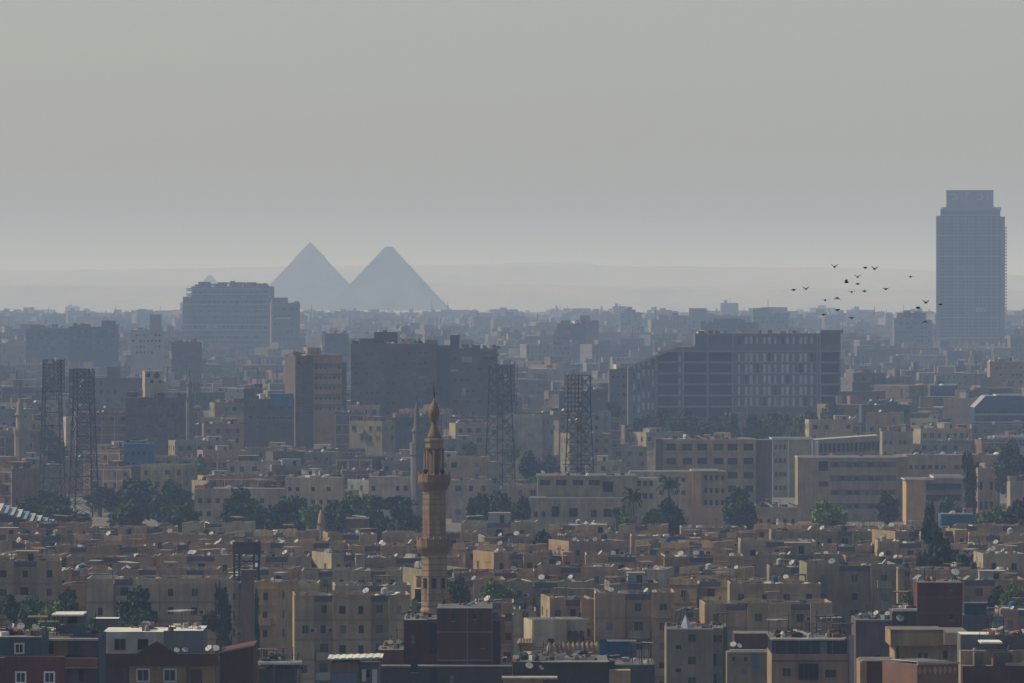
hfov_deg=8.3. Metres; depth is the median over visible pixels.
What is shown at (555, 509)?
window
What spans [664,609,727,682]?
apartment block
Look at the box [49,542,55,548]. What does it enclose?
window
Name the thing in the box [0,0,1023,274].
sky
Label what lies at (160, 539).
apartment block
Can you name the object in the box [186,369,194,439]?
minaret
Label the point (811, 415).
tree
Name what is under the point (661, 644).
window
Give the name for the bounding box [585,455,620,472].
house
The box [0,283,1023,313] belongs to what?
hills
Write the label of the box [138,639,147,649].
window
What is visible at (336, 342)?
apartment tower
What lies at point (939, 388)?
apartment tower
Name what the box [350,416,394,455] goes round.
house
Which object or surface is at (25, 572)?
window
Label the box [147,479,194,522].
tree
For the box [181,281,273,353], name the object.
slab block
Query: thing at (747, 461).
window
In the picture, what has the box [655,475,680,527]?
palm tree
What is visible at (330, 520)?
tree
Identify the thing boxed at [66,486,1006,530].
ground
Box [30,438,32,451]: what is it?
house
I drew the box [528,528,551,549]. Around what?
tree
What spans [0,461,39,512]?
house
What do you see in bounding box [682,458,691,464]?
window
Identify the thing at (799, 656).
apartment block
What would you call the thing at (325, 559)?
apartment block
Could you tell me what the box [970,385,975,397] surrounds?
sail wall
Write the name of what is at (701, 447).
window
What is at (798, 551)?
apartment block
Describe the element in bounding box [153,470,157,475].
window
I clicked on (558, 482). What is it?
window
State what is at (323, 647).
window
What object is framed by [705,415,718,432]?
tree
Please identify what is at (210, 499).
apartment tower
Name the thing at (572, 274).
hills
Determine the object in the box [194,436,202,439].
house
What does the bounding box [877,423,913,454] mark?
apartment tower
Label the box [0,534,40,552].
apartment block
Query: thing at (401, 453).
house
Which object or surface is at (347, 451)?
house
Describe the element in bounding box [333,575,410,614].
apartment block
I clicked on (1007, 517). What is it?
tree
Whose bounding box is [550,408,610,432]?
house
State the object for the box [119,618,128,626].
tree
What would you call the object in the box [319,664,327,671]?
window
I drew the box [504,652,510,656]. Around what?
window
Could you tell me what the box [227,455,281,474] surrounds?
house
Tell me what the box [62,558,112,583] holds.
apartment block
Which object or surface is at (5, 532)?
apartment block
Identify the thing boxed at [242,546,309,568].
apartment block
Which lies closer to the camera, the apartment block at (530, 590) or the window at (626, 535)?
the apartment block at (530, 590)
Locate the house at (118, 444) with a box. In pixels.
[111,441,123,448]
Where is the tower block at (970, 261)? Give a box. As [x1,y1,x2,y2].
[936,190,1006,346]
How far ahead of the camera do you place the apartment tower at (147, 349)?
3800.14 m
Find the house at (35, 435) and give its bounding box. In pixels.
[7,427,39,455]
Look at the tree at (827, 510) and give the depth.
1558.50 m
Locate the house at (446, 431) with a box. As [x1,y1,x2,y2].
[444,429,448,438]
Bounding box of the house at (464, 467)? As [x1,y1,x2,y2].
[423,451,489,517]
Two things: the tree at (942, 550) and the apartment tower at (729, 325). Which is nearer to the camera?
the tree at (942, 550)
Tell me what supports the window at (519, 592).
in the apartment block at (530, 590)
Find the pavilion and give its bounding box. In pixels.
[992,435,1023,455]
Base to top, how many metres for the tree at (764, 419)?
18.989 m
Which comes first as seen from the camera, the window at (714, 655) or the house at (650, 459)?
the window at (714, 655)
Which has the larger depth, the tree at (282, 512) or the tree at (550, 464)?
the tree at (550, 464)
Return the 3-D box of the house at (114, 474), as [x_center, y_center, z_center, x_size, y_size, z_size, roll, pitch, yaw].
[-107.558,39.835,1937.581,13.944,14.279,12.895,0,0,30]
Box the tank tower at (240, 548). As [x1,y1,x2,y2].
[232,542,260,581]
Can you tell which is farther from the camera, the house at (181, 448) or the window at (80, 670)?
the house at (181, 448)
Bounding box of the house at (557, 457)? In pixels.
[554,455,559,463]
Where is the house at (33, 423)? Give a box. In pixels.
[24,414,61,454]
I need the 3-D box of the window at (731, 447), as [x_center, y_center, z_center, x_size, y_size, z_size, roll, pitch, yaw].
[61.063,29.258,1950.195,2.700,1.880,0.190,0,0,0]
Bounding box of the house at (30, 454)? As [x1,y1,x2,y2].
[26,452,39,457]
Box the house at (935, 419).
[910,415,952,427]
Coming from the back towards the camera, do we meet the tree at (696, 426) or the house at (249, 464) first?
the tree at (696, 426)
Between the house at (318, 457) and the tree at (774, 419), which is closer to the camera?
the house at (318, 457)
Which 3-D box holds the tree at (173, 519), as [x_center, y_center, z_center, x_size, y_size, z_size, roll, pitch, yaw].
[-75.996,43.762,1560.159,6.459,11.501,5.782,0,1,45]
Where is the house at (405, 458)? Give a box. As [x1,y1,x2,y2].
[399,457,410,459]
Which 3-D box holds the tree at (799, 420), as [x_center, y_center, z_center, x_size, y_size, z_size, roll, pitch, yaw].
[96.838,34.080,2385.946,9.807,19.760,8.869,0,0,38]
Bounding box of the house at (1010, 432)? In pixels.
[987,431,1023,437]
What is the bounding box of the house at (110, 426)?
[75,407,124,455]
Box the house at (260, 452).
[245,442,304,459]
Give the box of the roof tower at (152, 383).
[142,371,162,396]
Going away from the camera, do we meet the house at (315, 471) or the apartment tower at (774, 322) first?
the house at (315, 471)
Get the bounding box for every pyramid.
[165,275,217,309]
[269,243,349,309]
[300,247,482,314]
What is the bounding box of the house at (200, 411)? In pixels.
[193,406,200,423]
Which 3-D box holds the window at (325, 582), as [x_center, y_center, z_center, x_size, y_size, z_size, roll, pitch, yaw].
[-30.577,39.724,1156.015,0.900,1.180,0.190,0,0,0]
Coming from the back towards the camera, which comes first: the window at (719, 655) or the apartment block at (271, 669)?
the window at (719, 655)
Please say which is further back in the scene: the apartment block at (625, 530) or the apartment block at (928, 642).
the apartment block at (625, 530)
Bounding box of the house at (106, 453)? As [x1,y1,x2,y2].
[84,444,123,495]
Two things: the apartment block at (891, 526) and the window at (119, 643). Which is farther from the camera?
the apartment block at (891, 526)
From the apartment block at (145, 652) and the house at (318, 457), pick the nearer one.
the apartment block at (145, 652)
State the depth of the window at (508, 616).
1008.99 m
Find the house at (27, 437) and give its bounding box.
[0,426,29,451]
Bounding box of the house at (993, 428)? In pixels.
[970,420,1022,437]
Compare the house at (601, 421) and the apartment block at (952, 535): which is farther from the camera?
the house at (601, 421)
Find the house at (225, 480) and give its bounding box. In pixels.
[208,469,287,486]
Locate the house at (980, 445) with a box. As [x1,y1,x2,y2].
[970,433,1021,452]
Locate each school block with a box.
[530,471,657,532]
[629,469,725,524]
[655,434,771,504]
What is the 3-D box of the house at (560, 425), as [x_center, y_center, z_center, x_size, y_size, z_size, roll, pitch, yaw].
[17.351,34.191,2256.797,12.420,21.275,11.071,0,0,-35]
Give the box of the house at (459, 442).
[442,435,470,453]
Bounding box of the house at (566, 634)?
[524,617,599,654]
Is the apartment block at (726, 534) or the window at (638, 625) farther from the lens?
the apartment block at (726, 534)
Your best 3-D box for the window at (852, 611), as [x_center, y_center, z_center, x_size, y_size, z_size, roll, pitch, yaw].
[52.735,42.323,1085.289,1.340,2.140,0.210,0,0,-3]
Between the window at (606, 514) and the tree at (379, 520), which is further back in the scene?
the window at (606, 514)
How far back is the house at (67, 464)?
2112.89 m
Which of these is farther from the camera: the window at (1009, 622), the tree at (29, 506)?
the tree at (29, 506)
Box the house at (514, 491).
[503,479,536,519]
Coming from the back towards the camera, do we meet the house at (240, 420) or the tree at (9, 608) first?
the house at (240, 420)
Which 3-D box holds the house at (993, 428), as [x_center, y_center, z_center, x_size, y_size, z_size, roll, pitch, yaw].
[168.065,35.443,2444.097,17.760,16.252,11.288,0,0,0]
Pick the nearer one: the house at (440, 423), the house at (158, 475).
the house at (158, 475)
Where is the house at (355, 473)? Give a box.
[339,465,383,488]
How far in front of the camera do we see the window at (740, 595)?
1077.48 m
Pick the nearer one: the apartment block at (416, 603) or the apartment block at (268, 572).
the apartment block at (416, 603)
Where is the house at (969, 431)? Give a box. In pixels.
[955,424,971,437]
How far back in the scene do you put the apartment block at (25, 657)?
699.24 m
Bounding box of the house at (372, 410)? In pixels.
[347,402,379,417]
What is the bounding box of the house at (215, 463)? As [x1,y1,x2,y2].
[178,451,238,472]
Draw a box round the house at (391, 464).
[381,456,410,474]
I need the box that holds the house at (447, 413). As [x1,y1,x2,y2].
[399,405,451,428]
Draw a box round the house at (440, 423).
[392,409,443,448]
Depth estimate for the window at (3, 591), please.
1098.73 m
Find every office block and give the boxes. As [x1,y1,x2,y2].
[627,328,842,424]
[970,394,1023,432]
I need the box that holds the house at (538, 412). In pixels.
[517,410,551,413]
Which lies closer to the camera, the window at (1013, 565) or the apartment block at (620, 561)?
the window at (1013, 565)
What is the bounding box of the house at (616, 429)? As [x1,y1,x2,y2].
[611,415,620,445]
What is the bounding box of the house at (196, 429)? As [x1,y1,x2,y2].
[193,423,200,435]
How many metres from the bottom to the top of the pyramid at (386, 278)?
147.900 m
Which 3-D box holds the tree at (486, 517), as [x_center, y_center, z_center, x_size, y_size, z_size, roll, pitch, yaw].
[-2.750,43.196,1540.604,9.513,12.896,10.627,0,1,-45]
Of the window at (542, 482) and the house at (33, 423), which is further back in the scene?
the house at (33, 423)
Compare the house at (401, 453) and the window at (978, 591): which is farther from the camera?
the house at (401, 453)
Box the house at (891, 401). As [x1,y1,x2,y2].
[867,399,896,403]
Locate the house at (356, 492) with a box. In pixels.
[344,489,358,495]
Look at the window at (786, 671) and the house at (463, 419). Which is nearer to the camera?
the window at (786, 671)
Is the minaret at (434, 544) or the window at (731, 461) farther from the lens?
the window at (731, 461)
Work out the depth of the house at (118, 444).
2128.90 m
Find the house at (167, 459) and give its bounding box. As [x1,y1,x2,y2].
[121,455,177,463]
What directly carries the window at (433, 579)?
in the minaret at (434, 544)
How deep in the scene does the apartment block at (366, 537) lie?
1339.38 m
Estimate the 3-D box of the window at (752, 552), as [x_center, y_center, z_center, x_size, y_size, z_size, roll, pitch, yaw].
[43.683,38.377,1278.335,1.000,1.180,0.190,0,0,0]
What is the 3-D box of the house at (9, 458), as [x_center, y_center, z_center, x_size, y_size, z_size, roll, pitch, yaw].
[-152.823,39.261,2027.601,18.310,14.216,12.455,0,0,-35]
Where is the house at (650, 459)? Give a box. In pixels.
[624,445,654,469]
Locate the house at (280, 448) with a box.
[270,446,307,450]
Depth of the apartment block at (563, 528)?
1395.00 m
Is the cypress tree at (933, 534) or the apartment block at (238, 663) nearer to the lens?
the apartment block at (238, 663)
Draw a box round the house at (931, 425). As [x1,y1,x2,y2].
[911,421,936,427]
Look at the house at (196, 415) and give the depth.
2434.87 m
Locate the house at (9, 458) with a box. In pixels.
[0,455,17,466]
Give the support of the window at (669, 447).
in the school block at (746, 463)
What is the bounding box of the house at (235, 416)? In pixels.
[227,415,243,416]
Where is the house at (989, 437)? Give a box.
[967,434,999,439]
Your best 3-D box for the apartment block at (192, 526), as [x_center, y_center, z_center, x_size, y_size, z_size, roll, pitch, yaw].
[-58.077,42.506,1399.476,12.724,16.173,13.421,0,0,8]
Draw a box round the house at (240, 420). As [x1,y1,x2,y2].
[201,414,243,435]
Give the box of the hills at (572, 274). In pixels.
[0,262,1023,290]
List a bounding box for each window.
[0,570,6,577]
[0,588,6,595]
[14,643,23,653]
[15,671,25,682]
[21,587,27,594]
[22,570,27,577]
[44,671,54,682]
[46,588,51,595]
[47,570,51,577]
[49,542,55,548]
[49,644,54,654]
[68,617,77,623]
[79,669,83,682]
[98,608,102,615]
[114,638,125,649]
[120,587,127,595]
[136,668,149,681]
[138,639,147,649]
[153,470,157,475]
[157,542,162,548]
[163,668,176,681]
[168,589,173,596]
[191,588,197,595]
[191,607,196,614]
[222,564,226,571]
[262,630,267,637]
[263,592,267,599]
[301,664,306,672]
[302,625,307,633]
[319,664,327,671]
[320,625,325,633]
[320,644,327,651]
[321,605,326,613]
[323,580,327,586]
[339,606,345,613]
[339,645,345,653]
[340,625,345,632]
[358,606,362,613]
[358,625,363,633]
[358,645,362,653]
[366,670,369,677]
[376,605,382,612]
[376,624,382,632]
[396,606,400,613]
[410,662,417,672]
[411,635,414,642]
[423,578,426,587]
[430,667,436,682]
[432,578,435,587]
[441,578,444,587]
[451,462,456,467]
[451,614,454,621]
[455,485,460,490]
[455,509,460,514]
[476,438,481,442]
[481,641,484,648]
[504,613,511,621]
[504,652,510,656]
[505,633,511,640]
[515,590,521,597]
[527,562,531,567]
[530,490,535,495]
[540,480,550,484]
[552,506,558,516]
[555,610,560,616]
[556,480,566,484]
[569,508,577,516]
[569,631,571,642]
[570,609,575,616]
[573,480,583,484]
[574,631,577,642]
[580,631,583,642]
[589,480,599,484]
[591,510,596,516]
[594,576,598,582]
[603,482,612,491]
[604,509,610,516]
[606,623,612,630]
[624,533,628,538]
[634,621,642,630]
[635,603,641,611]
[659,603,666,609]
[659,622,666,630]
[659,643,663,650]
[659,662,663,667]
[666,444,675,450]
[666,458,675,464]
[680,590,685,597]
[682,444,691,450]
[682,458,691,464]
[688,634,695,641]
[688,656,695,664]
[688,677,695,682]
[697,444,706,450]
[697,458,706,464]
[707,589,714,596]
[713,635,716,642]
[713,654,716,665]
[713,674,716,682]
[714,444,722,450]
[714,458,722,464]
[714,614,718,621]
[718,635,721,642]
[718,654,721,665]
[718,674,721,682]
[728,444,736,450]
[728,458,736,464]
[728,472,736,478]
[728,485,737,491]
[738,593,743,600]
[743,444,752,450]
[743,458,752,464]
[743,472,752,478]
[744,486,752,491]
[750,550,754,555]
[754,613,761,621]
[759,532,763,537]
[782,667,790,676]
[783,594,789,600]
[797,614,802,621]
[806,594,811,598]
[817,614,823,622]
[819,461,827,470]
[819,482,827,485]
[820,575,824,582]
[821,593,825,598]
[824,669,836,677]
[841,538,848,543]
[850,609,858,617]
[851,574,857,581]
[851,593,857,600]
[881,574,886,580]
[881,593,886,600]
[943,650,947,658]
[975,588,982,595]
[1007,620,1012,628]
[1011,563,1016,569]
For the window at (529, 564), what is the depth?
1221.84 m
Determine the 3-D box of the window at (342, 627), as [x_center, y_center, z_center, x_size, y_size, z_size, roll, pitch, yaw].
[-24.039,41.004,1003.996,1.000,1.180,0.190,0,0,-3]
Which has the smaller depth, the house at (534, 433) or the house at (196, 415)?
the house at (534, 433)
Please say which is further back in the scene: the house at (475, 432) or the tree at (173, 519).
the house at (475, 432)
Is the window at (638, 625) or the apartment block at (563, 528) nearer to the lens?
the window at (638, 625)
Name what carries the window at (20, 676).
in the apartment block at (25, 657)
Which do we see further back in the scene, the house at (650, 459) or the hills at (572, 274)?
the hills at (572, 274)
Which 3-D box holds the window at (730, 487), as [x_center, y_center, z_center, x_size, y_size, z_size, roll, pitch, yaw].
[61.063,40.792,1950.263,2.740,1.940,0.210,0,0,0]
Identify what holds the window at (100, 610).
in the apartment block at (105, 593)
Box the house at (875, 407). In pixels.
[859,401,909,434]
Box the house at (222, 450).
[197,445,246,456]
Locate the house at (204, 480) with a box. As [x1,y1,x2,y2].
[192,476,207,509]
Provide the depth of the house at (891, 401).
2474.51 m
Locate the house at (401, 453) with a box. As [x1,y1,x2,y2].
[384,449,409,458]
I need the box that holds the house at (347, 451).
[305,444,364,455]
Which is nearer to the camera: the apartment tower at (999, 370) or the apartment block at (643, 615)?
the apartment block at (643, 615)
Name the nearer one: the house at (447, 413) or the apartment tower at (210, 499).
the apartment tower at (210, 499)
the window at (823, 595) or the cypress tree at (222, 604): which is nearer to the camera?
the cypress tree at (222, 604)
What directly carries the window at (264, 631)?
in the apartment block at (275, 615)
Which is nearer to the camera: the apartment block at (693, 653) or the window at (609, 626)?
the apartment block at (693, 653)
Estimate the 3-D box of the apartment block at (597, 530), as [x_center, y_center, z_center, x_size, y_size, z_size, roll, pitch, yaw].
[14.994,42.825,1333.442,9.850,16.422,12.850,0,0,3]
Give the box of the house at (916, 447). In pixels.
[913,444,919,450]
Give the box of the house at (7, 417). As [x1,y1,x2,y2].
[0,406,38,426]
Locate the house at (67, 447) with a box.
[64,442,74,455]
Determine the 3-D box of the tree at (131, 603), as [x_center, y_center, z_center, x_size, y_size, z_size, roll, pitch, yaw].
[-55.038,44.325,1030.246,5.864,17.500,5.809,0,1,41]
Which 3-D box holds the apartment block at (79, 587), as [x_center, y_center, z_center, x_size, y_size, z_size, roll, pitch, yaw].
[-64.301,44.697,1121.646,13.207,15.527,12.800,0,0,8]
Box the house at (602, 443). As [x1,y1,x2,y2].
[560,429,611,472]
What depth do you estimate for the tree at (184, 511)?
1589.12 m
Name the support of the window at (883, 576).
in the apartment block at (848, 590)
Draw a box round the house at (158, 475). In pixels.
[141,463,196,498]
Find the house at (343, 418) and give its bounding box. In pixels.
[335,407,364,447]
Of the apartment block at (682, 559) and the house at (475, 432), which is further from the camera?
the house at (475, 432)
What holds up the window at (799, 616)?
in the apartment block at (748, 614)
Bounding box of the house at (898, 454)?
[882,450,934,455]
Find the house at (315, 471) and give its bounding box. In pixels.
[297,468,343,495]
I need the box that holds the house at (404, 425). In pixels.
[395,412,431,451]
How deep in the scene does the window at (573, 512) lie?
1620.26 m
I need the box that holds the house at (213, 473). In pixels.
[198,471,227,479]
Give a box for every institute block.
[769,434,879,496]
[795,453,908,520]
[901,474,962,526]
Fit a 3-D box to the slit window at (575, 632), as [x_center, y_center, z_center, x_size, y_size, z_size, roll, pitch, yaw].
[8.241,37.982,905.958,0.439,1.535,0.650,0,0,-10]
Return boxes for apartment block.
[0,520,12,526]
[0,527,21,540]
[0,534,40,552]
[0,545,66,567]
[0,550,61,629]
[0,612,64,682]
[19,515,92,534]
[22,527,77,552]
[39,608,119,682]
[55,538,154,555]
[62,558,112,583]
[62,573,110,610]
[65,557,92,582]
[66,549,156,575]
[74,527,145,544]
[87,572,232,652]
[89,520,177,542]
[105,609,219,682]
[117,561,220,575]
[151,527,234,554]
[157,544,237,574]
[162,536,243,565]
[182,516,254,531]
[218,640,257,682]
[226,561,301,580]
[228,572,319,591]
[232,524,318,541]
[233,574,260,644]
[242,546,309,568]
[254,572,297,659]
[255,533,345,567]
[258,646,302,682]
[292,584,409,682]
[301,561,401,591]
[312,547,364,568]
[323,528,377,550]
[327,653,383,682]
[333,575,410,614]
[347,539,420,567]
[367,549,458,581]
[378,595,511,682]
[382,530,476,553]
[403,558,468,599]
[410,588,420,614]
[413,570,505,602]
[453,536,547,569]
[461,512,537,541]
[469,562,534,580]
[473,544,573,577]
[475,596,513,675]
[478,531,565,543]
[502,638,654,682]
[506,574,594,616]
[513,596,535,654]
[537,555,614,589]
[541,587,593,644]
[549,518,609,536]
[549,531,625,563]
[567,524,617,539]
[585,546,663,579]
[592,581,673,682]
[604,572,658,589]
[617,560,672,588]
[618,517,667,553]
[630,529,708,553]
[635,532,733,554]
[663,546,743,577]
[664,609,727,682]
[669,568,765,622]
[675,598,698,624]
[679,561,754,577]
[680,519,746,533]
[699,591,832,649]
[707,524,755,552]
[726,631,770,682]
[727,573,820,600]
[737,532,815,576]
[754,515,819,539]
[756,542,838,579]
[766,612,853,682]
[767,558,822,579]
[769,521,871,550]
[778,575,798,579]
[799,554,895,682]
[821,535,871,561]
[823,519,878,530]
[842,552,918,566]
[851,596,892,682]
[856,657,901,682]
[872,521,968,543]
[875,535,926,555]
[882,520,948,529]
[885,626,966,661]
[889,561,961,626]
[896,560,919,603]
[918,558,1008,579]
[930,570,1023,612]
[951,536,1023,552]
[952,517,1023,533]
[953,547,978,561]
[957,615,1023,682]
[968,528,1023,542]
[974,542,1023,578]
[986,607,1002,631]
[995,597,1023,630]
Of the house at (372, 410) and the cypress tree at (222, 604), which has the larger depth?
the house at (372, 410)
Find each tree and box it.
[0,594,20,622]
[15,500,47,521]
[19,596,49,628]
[24,489,61,507]
[35,423,54,455]
[35,601,64,627]
[36,495,72,520]
[45,434,69,455]
[47,447,65,463]
[48,587,84,610]
[54,509,93,521]
[83,486,115,516]
[87,616,107,630]
[101,477,162,520]
[106,500,146,525]
[115,585,158,624]
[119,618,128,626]
[127,607,155,626]
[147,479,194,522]
[159,513,181,531]
[170,499,199,530]
[184,456,211,473]
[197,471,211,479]
[201,610,220,652]
[214,581,232,652]
[219,485,263,528]
[245,503,267,528]
[254,589,260,659]
[264,494,307,530]
[298,503,325,528]
[324,500,342,532]
[334,499,356,532]
[336,490,375,532]
[361,494,418,518]
[365,508,389,542]
[388,501,422,530]
[447,575,470,602]
[460,442,478,455]
[466,491,491,519]
[479,578,518,601]
[480,510,501,519]
[488,490,512,520]
[501,440,521,482]
[509,495,531,520]
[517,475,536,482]
[518,450,544,479]
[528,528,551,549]
[540,455,560,472]
[604,401,621,417]
[608,507,621,530]
[610,512,631,530]
[621,487,645,522]
[627,415,647,440]
[636,414,652,431]
[640,509,665,523]
[648,409,670,430]
[654,497,686,533]
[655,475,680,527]
[664,416,683,431]
[677,407,695,433]
[687,416,713,435]
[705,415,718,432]
[714,410,740,436]
[721,484,758,529]
[742,413,764,438]
[756,425,773,438]
[758,415,774,433]
[767,410,786,436]
[776,414,793,436]
[783,426,804,436]
[786,414,804,435]
[800,410,820,430]
[809,498,848,526]
[820,400,843,418]
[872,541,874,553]
[875,492,900,524]
[899,589,912,605]
[916,548,928,566]
[921,499,935,539]
[922,516,945,554]
[927,538,957,566]
[927,552,940,566]
[937,495,963,521]
[944,551,973,566]
[962,449,978,519]
[974,502,1010,523]
[984,446,996,453]
[985,510,1018,523]
[986,584,1004,611]
[991,443,1023,496]
[991,445,1001,452]
[999,582,1023,605]
[1005,437,1019,451]
[1007,499,1023,520]
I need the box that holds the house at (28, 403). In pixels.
[0,398,43,416]
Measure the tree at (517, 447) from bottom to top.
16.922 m
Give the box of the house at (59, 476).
[38,459,64,496]
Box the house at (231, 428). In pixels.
[202,418,243,449]
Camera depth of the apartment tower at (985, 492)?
1800.30 m
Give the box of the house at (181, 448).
[168,435,234,456]
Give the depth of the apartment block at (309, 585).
1122.42 m
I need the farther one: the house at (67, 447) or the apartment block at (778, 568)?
the house at (67, 447)
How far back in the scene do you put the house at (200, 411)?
2541.66 m
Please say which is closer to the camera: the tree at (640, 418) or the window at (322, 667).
the window at (322, 667)
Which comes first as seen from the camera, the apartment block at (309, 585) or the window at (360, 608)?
the window at (360, 608)
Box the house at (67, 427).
[62,411,84,445]
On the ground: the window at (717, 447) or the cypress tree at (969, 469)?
the cypress tree at (969, 469)
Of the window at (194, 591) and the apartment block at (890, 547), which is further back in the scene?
the apartment block at (890, 547)
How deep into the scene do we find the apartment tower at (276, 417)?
2200.22 m
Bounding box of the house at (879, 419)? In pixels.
[866,410,903,454]
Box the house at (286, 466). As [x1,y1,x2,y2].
[270,459,335,474]
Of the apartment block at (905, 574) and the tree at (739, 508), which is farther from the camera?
the tree at (739, 508)
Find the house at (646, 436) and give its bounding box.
[629,428,684,448]
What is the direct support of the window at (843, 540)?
in the apartment block at (842, 535)
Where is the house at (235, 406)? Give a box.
[210,398,243,416]
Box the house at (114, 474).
[89,460,140,512]
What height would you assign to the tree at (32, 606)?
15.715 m
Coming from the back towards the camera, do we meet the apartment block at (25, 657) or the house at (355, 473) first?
the house at (355, 473)
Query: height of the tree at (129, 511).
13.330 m
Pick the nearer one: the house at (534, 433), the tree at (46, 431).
the house at (534, 433)
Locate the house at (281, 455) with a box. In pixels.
[266,446,304,464]
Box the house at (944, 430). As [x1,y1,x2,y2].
[912,422,966,443]
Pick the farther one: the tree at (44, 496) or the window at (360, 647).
the tree at (44, 496)
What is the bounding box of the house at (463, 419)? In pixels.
[450,412,486,422]
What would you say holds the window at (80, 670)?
in the apartment block at (77, 644)
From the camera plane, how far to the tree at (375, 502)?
1597.60 m
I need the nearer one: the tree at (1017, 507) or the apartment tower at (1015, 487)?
the tree at (1017, 507)
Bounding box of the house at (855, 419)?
[849,416,858,421]
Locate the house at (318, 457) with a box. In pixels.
[291,449,340,464]
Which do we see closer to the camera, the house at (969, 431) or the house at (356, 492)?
the house at (356, 492)
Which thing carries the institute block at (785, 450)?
on the ground
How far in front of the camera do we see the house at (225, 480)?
1835.61 m
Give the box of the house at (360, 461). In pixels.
[336,452,385,473]
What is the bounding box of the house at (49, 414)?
[44,405,50,418]
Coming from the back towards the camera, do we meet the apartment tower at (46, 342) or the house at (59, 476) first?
the apartment tower at (46, 342)
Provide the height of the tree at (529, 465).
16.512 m
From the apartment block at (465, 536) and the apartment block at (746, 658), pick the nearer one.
the apartment block at (746, 658)
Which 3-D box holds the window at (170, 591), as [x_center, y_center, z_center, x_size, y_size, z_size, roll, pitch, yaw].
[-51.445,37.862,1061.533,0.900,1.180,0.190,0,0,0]
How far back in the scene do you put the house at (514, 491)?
1849.28 m
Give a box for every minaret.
[13,383,26,461]
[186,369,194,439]
[317,506,325,540]
[409,398,423,517]
[416,387,451,614]
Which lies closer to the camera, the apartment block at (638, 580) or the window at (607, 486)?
the apartment block at (638, 580)
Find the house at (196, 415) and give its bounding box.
[193,408,199,423]
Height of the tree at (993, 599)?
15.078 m
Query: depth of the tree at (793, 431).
2314.44 m
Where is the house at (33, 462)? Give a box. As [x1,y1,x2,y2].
[17,458,58,493]
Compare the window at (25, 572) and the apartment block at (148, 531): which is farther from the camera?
the apartment block at (148, 531)
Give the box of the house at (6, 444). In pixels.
[0,430,13,455]
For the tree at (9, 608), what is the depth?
1035.63 m
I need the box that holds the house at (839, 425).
[805,415,853,438]
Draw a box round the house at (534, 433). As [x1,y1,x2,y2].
[489,412,553,485]
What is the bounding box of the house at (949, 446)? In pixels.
[920,435,972,453]
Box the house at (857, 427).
[854,422,860,435]
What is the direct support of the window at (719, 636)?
in the apartment block at (693, 653)
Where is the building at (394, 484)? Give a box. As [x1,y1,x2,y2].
[369,470,410,526]
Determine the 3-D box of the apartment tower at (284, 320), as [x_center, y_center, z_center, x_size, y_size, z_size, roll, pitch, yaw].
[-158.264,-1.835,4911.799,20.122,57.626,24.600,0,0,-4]
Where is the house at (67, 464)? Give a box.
[37,452,83,493]
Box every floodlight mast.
[38,359,66,497]
[67,368,99,516]
[483,364,515,491]
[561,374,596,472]
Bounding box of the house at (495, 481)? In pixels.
[479,455,500,505]
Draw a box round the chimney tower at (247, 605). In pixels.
[240,569,255,642]
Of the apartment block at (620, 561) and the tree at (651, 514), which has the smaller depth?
the apartment block at (620, 561)
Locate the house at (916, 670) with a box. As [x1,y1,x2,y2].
[882,658,959,682]
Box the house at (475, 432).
[449,419,488,455]
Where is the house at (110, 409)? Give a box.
[68,403,120,415]
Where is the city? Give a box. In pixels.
[0,300,1023,436]
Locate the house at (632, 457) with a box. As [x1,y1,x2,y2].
[612,443,646,472]
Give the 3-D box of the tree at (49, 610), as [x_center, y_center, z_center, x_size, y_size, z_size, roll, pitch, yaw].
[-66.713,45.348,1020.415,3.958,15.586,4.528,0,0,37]
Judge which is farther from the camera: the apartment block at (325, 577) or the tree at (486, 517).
the tree at (486, 517)
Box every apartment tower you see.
[26,324,67,366]
[68,320,118,366]
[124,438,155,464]
[125,389,185,454]
[131,315,163,377]
[172,338,201,381]
[194,477,291,528]
[244,384,261,449]
[256,393,293,446]
[270,298,299,346]
[283,347,346,448]
[285,468,342,529]
[325,329,348,371]
[346,509,369,532]
[351,330,516,422]
[553,330,569,362]
[557,321,585,345]
[559,385,607,410]
[609,364,630,424]
[620,307,643,331]
[669,308,751,332]
[700,318,758,332]
[752,308,789,332]
[752,498,798,529]
[851,367,885,384]
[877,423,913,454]
[893,310,931,346]
[903,449,999,507]
[928,381,957,395]
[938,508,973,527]
[975,462,994,516]
[987,357,1023,387]
[1005,475,1023,508]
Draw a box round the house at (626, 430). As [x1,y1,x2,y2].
[621,422,633,443]
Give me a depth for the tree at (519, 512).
1598.74 m
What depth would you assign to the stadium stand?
1571.30 m
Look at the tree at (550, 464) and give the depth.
2118.09 m
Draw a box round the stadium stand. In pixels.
[0,503,53,531]
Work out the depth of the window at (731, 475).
1950.11 m
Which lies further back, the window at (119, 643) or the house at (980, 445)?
the house at (980, 445)
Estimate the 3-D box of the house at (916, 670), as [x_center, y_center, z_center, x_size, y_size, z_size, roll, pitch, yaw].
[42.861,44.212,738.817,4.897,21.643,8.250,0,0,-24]
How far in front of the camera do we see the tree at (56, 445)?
2255.28 m
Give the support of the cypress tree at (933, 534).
on the ground
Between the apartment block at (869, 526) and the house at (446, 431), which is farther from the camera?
the house at (446, 431)
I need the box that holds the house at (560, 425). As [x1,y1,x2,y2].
[554,415,589,454]
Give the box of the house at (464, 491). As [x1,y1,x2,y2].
[452,476,489,522]
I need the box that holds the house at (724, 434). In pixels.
[714,432,751,437]
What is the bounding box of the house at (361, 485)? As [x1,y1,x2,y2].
[347,474,371,498]

